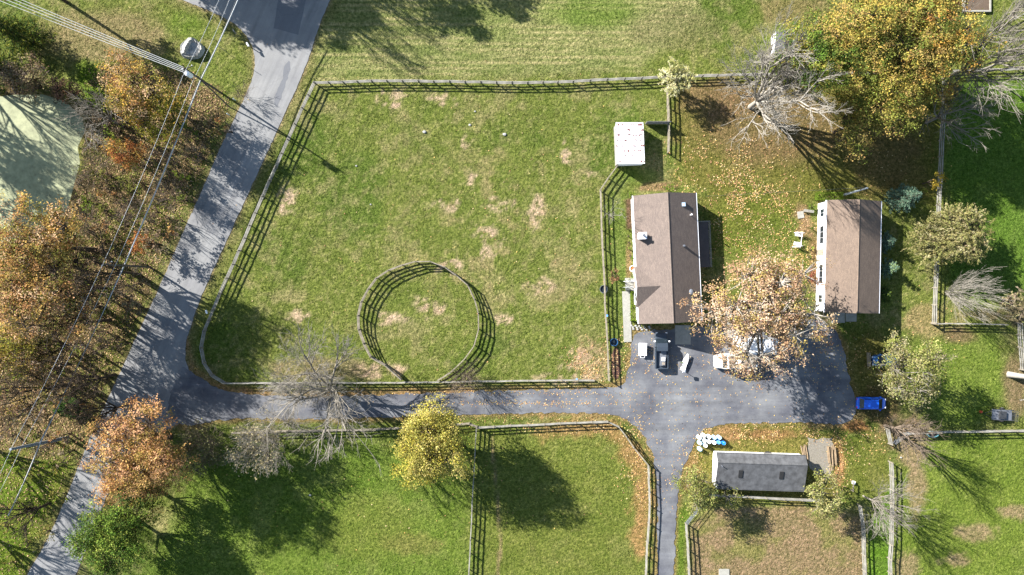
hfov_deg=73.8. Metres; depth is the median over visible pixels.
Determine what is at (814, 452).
gravel pad
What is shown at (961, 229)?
autumn tree
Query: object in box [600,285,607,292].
water tub
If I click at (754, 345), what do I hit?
parked car
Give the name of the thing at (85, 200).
shrub
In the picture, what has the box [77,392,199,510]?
autumn tree
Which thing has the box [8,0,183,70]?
overhead cable
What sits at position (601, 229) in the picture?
rail fence
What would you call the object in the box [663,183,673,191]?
shrub
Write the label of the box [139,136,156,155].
shrub
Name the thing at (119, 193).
shrub
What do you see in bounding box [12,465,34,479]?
shrub
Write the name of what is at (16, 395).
bare tree
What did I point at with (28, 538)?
shrub
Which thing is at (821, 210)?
window
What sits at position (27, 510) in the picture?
bare tree
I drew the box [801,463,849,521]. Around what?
autumn tree
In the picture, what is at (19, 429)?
shrub
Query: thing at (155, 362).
road
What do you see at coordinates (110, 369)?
shrub
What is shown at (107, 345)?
bare bush
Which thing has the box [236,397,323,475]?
bare bush
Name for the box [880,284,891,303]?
conifer
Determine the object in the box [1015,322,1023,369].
rail fence
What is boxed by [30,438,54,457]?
shrub
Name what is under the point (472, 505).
rail fence
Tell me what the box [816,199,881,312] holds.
house
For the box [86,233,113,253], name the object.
shrub
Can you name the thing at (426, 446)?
autumn tree
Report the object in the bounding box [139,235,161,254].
shrub
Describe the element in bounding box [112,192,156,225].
bare bush
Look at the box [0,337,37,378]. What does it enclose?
bare tree
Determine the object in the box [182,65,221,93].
utility pole
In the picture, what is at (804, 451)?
log pile
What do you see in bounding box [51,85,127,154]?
bare tree
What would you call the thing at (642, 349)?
garden cart
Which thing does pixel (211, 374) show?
rail fence
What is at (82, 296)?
autumn tree
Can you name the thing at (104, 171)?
shrub
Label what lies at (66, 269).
shrub
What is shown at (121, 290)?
bare bush
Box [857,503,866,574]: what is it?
rail fence
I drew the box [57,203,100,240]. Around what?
bare bush
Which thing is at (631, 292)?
hedge
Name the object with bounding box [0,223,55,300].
autumn tree
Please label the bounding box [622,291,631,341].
front walk
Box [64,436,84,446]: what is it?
shrub
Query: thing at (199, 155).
shrub
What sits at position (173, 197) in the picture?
shrub
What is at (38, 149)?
pond water
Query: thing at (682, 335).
patio
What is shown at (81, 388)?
shrub
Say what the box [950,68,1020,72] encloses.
rail fence
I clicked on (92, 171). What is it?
shrub
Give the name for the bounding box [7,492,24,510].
shrub
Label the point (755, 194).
fallen leaves
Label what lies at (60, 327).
tree
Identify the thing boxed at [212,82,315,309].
rail fence
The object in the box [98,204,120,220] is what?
shrub
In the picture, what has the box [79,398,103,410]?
shrub
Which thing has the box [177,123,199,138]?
shrub
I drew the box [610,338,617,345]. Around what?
water tub
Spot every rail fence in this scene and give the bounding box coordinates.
[199,309,224,383]
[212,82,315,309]
[224,379,594,383]
[231,422,477,433]
[313,72,876,84]
[468,428,476,574]
[477,420,648,466]
[599,165,617,380]
[645,464,650,574]
[666,80,669,152]
[685,523,689,574]
[711,494,818,501]
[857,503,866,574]
[884,427,892,445]
[887,460,894,574]
[900,429,1023,434]
[931,80,945,323]
[931,323,1008,324]
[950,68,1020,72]
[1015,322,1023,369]
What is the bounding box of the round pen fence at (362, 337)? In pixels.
[357,261,478,380]
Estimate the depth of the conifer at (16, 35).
100.74 m
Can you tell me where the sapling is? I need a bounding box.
[922,172,948,190]
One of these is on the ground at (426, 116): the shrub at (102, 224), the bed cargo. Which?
the shrub at (102, 224)
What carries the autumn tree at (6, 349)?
on the ground at (426, 116)
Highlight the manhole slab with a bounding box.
[719,569,728,574]
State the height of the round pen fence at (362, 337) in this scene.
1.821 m
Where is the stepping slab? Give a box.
[797,211,803,218]
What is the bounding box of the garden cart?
[638,343,646,357]
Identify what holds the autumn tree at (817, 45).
on the ground at (426, 116)
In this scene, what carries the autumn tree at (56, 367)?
on the ground at (426, 116)
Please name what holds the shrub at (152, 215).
on the ground at (426, 116)
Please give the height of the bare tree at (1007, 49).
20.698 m
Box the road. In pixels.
[27,0,329,574]
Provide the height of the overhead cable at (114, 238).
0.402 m
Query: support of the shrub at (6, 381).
on the ground at (426, 116)
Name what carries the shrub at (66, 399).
on the ground at (426, 116)
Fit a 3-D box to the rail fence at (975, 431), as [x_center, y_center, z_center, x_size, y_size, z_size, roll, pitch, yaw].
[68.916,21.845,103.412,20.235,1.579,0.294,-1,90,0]
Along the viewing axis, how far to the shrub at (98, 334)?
100.67 m
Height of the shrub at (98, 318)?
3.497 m
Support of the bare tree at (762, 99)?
on the ground at (426, 116)
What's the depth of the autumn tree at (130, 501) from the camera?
98.56 m
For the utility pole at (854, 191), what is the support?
on the ground at (426, 116)
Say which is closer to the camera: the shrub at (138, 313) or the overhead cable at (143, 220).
the overhead cable at (143, 220)
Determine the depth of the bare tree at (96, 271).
93.61 m
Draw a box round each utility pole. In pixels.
[9,436,68,449]
[101,261,150,267]
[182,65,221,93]
[843,187,867,195]
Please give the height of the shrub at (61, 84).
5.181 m
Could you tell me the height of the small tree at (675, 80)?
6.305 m
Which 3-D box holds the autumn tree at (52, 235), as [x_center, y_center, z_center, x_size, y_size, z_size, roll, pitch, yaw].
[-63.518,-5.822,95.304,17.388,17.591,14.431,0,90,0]
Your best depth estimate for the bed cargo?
102.89 m
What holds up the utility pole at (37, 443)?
on the ground at (426, 116)
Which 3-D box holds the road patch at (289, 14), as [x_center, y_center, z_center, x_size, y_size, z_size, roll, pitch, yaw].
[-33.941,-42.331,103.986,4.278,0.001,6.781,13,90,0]
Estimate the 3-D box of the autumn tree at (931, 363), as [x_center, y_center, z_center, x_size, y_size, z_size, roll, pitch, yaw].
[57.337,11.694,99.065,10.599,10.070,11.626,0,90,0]
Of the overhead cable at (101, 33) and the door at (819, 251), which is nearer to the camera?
the overhead cable at (101, 33)
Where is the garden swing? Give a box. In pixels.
[794,232,802,246]
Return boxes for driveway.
[168,318,855,574]
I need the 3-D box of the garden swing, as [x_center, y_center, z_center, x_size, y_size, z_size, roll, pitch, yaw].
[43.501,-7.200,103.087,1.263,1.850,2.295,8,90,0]
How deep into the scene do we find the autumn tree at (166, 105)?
96.40 m
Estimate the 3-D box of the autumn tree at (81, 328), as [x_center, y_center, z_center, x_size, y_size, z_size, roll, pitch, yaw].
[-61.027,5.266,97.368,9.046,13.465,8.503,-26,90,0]
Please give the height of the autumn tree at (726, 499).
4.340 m
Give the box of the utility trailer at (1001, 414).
[983,407,1018,421]
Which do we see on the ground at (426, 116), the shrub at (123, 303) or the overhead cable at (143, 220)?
the shrub at (123, 303)
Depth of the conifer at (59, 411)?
101.95 m
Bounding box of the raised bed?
[962,0,990,11]
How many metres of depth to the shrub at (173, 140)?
101.86 m
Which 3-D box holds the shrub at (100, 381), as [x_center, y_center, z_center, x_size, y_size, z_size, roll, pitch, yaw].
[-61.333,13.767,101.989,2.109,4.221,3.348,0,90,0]
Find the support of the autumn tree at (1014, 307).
on the ground at (426, 116)
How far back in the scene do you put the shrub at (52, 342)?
102.07 m
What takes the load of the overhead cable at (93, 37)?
attached to the utility pole at (188, 73)
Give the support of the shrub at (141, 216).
on the ground at (426, 116)
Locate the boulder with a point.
(188, 46)
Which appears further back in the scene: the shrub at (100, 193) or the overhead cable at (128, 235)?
the shrub at (100, 193)
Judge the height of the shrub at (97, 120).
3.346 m
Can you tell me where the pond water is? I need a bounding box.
[0,94,84,243]
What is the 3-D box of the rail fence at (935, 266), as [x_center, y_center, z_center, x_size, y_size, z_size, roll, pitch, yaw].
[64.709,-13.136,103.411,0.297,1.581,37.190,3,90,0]
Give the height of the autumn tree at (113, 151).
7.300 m
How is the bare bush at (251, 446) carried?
on the ground at (426, 116)
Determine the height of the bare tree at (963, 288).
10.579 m
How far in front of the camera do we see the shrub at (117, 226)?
101.51 m
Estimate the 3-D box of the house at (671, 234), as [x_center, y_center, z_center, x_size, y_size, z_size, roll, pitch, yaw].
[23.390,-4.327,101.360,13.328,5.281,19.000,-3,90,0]
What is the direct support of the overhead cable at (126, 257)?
attached to the utility pole at (188, 73)
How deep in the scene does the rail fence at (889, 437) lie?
103.16 m
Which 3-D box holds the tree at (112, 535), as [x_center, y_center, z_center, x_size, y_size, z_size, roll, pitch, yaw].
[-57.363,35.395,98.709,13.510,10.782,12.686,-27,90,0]
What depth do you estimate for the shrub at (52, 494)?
102.74 m
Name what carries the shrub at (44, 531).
on the ground at (426, 116)
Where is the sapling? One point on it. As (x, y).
(935, 184)
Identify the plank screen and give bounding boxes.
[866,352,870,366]
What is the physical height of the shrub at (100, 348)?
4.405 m
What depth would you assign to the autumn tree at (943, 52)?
89.10 m
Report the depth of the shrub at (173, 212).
100.80 m
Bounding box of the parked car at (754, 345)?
[733,336,777,353]
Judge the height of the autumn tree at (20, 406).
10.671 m
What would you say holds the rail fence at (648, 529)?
on the ground at (426, 116)
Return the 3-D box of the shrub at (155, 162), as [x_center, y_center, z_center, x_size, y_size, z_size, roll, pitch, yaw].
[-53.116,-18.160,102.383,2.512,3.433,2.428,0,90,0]
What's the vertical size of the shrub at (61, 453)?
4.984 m
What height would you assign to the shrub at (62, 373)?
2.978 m
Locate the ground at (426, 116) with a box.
[0,0,1023,574]
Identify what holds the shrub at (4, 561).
on the ground at (426, 116)
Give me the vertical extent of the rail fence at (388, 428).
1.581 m
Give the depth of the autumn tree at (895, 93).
92.75 m
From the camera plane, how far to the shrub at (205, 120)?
100.90 m
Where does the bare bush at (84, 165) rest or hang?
on the ground at (426, 116)
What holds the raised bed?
on the ground at (426, 116)
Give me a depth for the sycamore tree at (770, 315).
92.37 m
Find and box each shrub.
[0,48,49,107]
[0,376,15,389]
[0,430,16,443]
[0,520,12,537]
[1,559,17,574]
[2,449,18,465]
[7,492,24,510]
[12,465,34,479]
[12,537,32,551]
[13,420,27,434]
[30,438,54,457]
[33,501,52,516]
[35,333,64,350]
[36,390,54,409]
[36,524,54,541]
[41,461,57,477]
[45,429,70,447]
[46,76,83,105]
[46,365,67,377]
[48,487,68,502]
[52,259,75,275]
[52,448,73,468]
[53,394,74,408]
[61,399,90,417]
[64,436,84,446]
[66,381,87,396]
[70,344,82,365]
[72,164,101,179]
[76,193,97,212]
[77,131,101,150]
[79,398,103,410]
[82,307,105,332]
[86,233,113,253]
[87,343,109,355]
[89,110,112,125]
[90,371,109,391]
[91,219,109,233]
[91,325,107,341]
[94,185,115,196]
[96,164,113,184]
[97,286,113,300]
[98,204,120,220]
[98,357,120,373]
[102,116,123,141]
[102,293,135,310]
[104,138,124,152]
[106,280,126,292]
[109,216,131,237]
[110,308,137,328]
[114,166,142,192]
[114,335,130,352]
[116,192,128,207]
[120,155,146,175]
[122,208,146,220]
[126,229,153,255]
[126,299,147,317]
[128,258,147,272]
[135,220,155,236]
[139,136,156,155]
[139,201,160,221]
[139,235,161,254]
[142,240,174,264]
[148,158,163,173]
[152,169,171,186]
[153,223,178,238]
[163,135,179,145]
[164,208,184,231]
[167,170,190,180]
[167,186,182,202]
[168,191,195,207]
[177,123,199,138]
[182,143,205,169]
[200,116,215,126]
[213,117,232,134]
[608,268,619,283]
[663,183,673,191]
[809,269,818,284]
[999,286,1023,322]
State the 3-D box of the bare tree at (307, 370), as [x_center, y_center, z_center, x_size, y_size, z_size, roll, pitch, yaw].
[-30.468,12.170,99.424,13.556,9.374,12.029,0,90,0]
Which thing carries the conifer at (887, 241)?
on the ground at (426, 116)
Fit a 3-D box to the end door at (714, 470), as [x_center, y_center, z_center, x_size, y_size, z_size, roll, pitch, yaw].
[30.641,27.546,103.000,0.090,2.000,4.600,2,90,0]
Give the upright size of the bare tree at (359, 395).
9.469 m
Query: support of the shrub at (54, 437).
on the ground at (426, 116)
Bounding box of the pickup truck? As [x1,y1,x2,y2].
[654,332,669,368]
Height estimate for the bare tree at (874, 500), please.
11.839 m
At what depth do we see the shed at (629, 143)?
101.59 m
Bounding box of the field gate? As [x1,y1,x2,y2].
[685,507,697,525]
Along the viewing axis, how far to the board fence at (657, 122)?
102.94 m
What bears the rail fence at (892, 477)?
on the ground at (426, 116)
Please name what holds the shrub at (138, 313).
on the ground at (426, 116)
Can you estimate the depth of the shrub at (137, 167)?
101.05 m
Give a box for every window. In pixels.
[819,225,823,243]
[819,264,822,283]
[820,208,823,216]
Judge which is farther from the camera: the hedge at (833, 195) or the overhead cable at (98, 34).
the hedge at (833, 195)
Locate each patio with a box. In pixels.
[675,325,690,343]
[831,312,844,322]
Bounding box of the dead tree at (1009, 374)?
[1006,371,1023,400]
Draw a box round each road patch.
[274,0,305,34]
[274,61,289,106]
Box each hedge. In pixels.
[630,291,636,320]
[814,191,843,200]
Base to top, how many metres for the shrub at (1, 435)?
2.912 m
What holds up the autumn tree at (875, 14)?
on the ground at (426, 116)
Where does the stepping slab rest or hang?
on the ground at (426, 116)
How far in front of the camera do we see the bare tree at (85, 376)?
94.07 m
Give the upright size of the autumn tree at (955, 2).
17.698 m
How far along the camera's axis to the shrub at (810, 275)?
102.97 m
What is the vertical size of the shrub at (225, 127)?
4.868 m
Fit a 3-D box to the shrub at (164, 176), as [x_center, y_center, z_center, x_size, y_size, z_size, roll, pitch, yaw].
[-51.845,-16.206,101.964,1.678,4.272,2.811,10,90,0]
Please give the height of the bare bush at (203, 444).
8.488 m
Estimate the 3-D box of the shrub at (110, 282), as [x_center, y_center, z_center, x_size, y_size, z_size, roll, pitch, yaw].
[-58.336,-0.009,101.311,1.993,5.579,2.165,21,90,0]
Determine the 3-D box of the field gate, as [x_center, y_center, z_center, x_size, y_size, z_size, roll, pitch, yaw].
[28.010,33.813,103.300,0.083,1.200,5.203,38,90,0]
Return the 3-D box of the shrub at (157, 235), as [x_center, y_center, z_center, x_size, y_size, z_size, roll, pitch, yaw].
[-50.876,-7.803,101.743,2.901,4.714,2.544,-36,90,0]
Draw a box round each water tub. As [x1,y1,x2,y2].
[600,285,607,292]
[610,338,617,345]
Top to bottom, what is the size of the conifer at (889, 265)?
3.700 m
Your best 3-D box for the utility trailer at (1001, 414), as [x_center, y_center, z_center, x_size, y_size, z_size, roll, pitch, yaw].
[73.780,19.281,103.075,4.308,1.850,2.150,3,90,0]
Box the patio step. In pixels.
[845,313,856,321]
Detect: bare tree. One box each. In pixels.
[0,314,82,388]
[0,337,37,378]
[0,359,70,442]
[0,497,50,548]
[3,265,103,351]
[32,353,115,411]
[48,206,139,295]
[50,373,133,439]
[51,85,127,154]
[248,318,380,474]
[323,376,375,422]
[601,199,627,223]
[717,0,853,151]
[862,472,938,542]
[883,415,949,471]
[920,65,999,150]
[943,0,1023,123]
[945,266,1014,323]
[980,0,1023,74]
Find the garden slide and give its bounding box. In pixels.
[680,354,688,369]
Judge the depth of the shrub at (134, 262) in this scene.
101.31 m
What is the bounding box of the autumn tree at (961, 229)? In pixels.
[900,200,994,275]
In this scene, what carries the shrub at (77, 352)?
on the ground at (426, 116)
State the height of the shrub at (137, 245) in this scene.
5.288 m
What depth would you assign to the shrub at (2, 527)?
102.66 m
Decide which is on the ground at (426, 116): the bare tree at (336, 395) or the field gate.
the bare tree at (336, 395)
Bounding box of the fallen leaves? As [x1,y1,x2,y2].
[47,14,977,574]
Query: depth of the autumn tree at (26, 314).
90.59 m
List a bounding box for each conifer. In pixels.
[0,10,57,62]
[0,43,29,96]
[53,395,85,420]
[83,84,119,116]
[880,257,899,278]
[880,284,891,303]
[881,231,896,253]
[882,182,921,213]
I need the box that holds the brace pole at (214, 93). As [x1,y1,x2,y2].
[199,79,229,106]
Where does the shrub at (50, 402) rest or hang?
on the ground at (426, 116)
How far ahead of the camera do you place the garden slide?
103.51 m
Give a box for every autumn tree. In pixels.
[0,189,105,294]
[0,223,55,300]
[0,252,80,348]
[0,306,59,388]
[0,345,77,406]
[0,378,52,438]
[33,291,110,356]
[50,258,112,318]
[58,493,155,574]
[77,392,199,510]
[95,44,171,129]
[98,136,148,172]
[114,480,167,526]
[129,76,190,146]
[389,391,479,491]
[401,455,447,486]
[671,462,718,519]
[718,487,743,513]
[770,6,866,101]
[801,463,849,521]
[810,0,955,97]
[824,82,891,164]
[826,47,936,139]
[866,328,957,409]
[869,0,973,41]
[887,0,1008,103]
[900,200,994,275]
[911,74,966,112]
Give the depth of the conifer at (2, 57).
102.07 m
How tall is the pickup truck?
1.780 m
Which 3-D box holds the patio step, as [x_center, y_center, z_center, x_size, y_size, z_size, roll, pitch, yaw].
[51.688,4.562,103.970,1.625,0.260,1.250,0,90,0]
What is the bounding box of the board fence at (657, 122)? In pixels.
[645,121,670,123]
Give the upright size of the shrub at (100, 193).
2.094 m
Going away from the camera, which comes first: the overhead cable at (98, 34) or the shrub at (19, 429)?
the overhead cable at (98, 34)
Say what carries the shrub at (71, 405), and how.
on the ground at (426, 116)
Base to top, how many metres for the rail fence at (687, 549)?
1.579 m
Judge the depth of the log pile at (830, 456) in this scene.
103.78 m
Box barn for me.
[712,451,807,491]
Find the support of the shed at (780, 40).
on the ground at (426, 116)
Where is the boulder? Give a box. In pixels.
[180,37,204,59]
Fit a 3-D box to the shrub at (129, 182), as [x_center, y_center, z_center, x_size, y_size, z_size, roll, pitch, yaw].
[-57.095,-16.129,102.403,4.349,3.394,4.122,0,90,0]
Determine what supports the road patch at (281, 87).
on the road
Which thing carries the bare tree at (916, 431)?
on the ground at (426, 116)
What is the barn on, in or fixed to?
on the ground at (426, 116)
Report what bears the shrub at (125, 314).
on the ground at (426, 116)
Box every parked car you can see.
[733,336,777,353]
[856,396,885,410]
[871,354,898,367]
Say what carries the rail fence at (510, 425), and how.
on the ground at (426, 116)
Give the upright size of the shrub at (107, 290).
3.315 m
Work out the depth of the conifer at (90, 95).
101.08 m
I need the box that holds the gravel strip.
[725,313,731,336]
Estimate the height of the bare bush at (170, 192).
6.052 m
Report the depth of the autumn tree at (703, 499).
98.32 m
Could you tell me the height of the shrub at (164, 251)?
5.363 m
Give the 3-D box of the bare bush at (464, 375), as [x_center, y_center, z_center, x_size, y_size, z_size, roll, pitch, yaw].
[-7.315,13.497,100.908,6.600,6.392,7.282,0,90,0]
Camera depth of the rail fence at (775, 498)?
103.15 m
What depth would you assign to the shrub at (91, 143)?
101.60 m
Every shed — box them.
[614,122,644,165]
[771,30,792,54]
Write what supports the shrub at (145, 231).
on the ground at (426, 116)
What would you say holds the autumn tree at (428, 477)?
on the ground at (426, 116)
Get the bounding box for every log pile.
[801,444,808,463]
[827,445,836,465]
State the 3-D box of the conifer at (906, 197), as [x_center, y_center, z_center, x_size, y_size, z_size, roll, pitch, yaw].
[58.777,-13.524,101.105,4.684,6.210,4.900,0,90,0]
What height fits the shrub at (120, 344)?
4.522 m
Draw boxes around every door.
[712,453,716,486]
[817,249,823,255]
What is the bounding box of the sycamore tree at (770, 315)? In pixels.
[677,244,839,389]
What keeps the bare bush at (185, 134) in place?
on the ground at (426, 116)
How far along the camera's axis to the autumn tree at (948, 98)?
96.25 m
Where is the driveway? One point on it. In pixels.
(193, 396)
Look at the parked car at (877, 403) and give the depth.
102.84 m
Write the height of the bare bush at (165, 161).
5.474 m
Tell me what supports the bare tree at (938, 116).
on the ground at (426, 116)
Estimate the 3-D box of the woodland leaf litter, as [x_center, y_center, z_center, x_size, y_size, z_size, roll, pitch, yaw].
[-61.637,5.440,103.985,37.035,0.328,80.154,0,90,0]
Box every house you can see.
[623,192,711,323]
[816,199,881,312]
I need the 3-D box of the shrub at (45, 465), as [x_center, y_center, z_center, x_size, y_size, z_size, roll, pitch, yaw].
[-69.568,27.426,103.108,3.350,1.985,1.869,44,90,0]
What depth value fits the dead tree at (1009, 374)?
102.97 m
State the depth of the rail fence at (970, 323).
102.73 m
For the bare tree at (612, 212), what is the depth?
99.05 m
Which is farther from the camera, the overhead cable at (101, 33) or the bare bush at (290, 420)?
the bare bush at (290, 420)
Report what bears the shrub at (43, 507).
on the ground at (426, 116)
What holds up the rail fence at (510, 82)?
on the ground at (426, 116)
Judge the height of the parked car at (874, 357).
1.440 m
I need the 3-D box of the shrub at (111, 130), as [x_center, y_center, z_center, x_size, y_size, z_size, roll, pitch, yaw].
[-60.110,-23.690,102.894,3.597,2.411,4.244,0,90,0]
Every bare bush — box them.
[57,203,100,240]
[65,143,108,188]
[74,323,117,358]
[101,267,144,310]
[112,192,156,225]
[131,140,180,177]
[146,176,190,214]
[156,108,199,151]
[169,418,235,476]
[220,409,285,480]
[225,79,252,108]
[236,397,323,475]
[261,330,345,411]
[445,355,482,399]
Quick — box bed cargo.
[660,351,666,365]
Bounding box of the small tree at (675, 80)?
[656,56,697,96]
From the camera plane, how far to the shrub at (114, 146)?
101.03 m
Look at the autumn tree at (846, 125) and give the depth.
96.62 m
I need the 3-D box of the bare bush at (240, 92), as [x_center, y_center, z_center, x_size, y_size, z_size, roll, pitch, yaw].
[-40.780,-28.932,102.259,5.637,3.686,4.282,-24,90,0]
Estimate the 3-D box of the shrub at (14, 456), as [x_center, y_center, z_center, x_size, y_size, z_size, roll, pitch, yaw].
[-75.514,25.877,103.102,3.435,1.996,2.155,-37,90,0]
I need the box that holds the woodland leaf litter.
[0,61,228,573]
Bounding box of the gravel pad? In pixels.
[807,437,832,474]
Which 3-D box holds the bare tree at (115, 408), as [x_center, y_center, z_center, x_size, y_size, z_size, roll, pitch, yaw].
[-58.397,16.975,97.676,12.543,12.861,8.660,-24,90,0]
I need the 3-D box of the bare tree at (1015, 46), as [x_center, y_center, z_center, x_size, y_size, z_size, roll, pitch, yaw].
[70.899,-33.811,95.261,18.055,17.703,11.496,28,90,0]
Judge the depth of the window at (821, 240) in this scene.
102.50 m
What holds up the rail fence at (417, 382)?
on the ground at (426, 116)
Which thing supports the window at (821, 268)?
in the house at (849, 235)
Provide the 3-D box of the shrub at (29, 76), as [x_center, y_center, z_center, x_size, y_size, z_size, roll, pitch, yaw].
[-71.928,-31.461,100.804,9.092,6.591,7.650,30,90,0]
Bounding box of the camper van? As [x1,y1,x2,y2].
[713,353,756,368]
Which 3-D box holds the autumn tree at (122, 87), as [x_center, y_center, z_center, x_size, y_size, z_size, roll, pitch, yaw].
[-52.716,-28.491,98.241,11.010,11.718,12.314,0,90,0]
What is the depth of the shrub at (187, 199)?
100.45 m
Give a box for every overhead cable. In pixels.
[0,0,218,472]
[0,2,228,490]
[1,1,181,71]
[7,1,235,515]
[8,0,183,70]
[8,0,237,515]
[16,0,182,68]
[23,0,181,66]
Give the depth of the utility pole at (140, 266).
97.62 m
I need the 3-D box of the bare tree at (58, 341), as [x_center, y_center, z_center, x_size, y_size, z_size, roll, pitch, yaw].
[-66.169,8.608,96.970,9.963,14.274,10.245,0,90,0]
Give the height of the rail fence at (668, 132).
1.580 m
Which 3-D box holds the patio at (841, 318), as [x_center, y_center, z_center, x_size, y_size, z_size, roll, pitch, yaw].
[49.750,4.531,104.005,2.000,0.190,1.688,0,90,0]
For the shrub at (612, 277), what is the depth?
101.95 m
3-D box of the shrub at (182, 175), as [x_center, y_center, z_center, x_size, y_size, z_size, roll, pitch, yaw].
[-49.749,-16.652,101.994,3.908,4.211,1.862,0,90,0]
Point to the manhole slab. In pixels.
(723, 571)

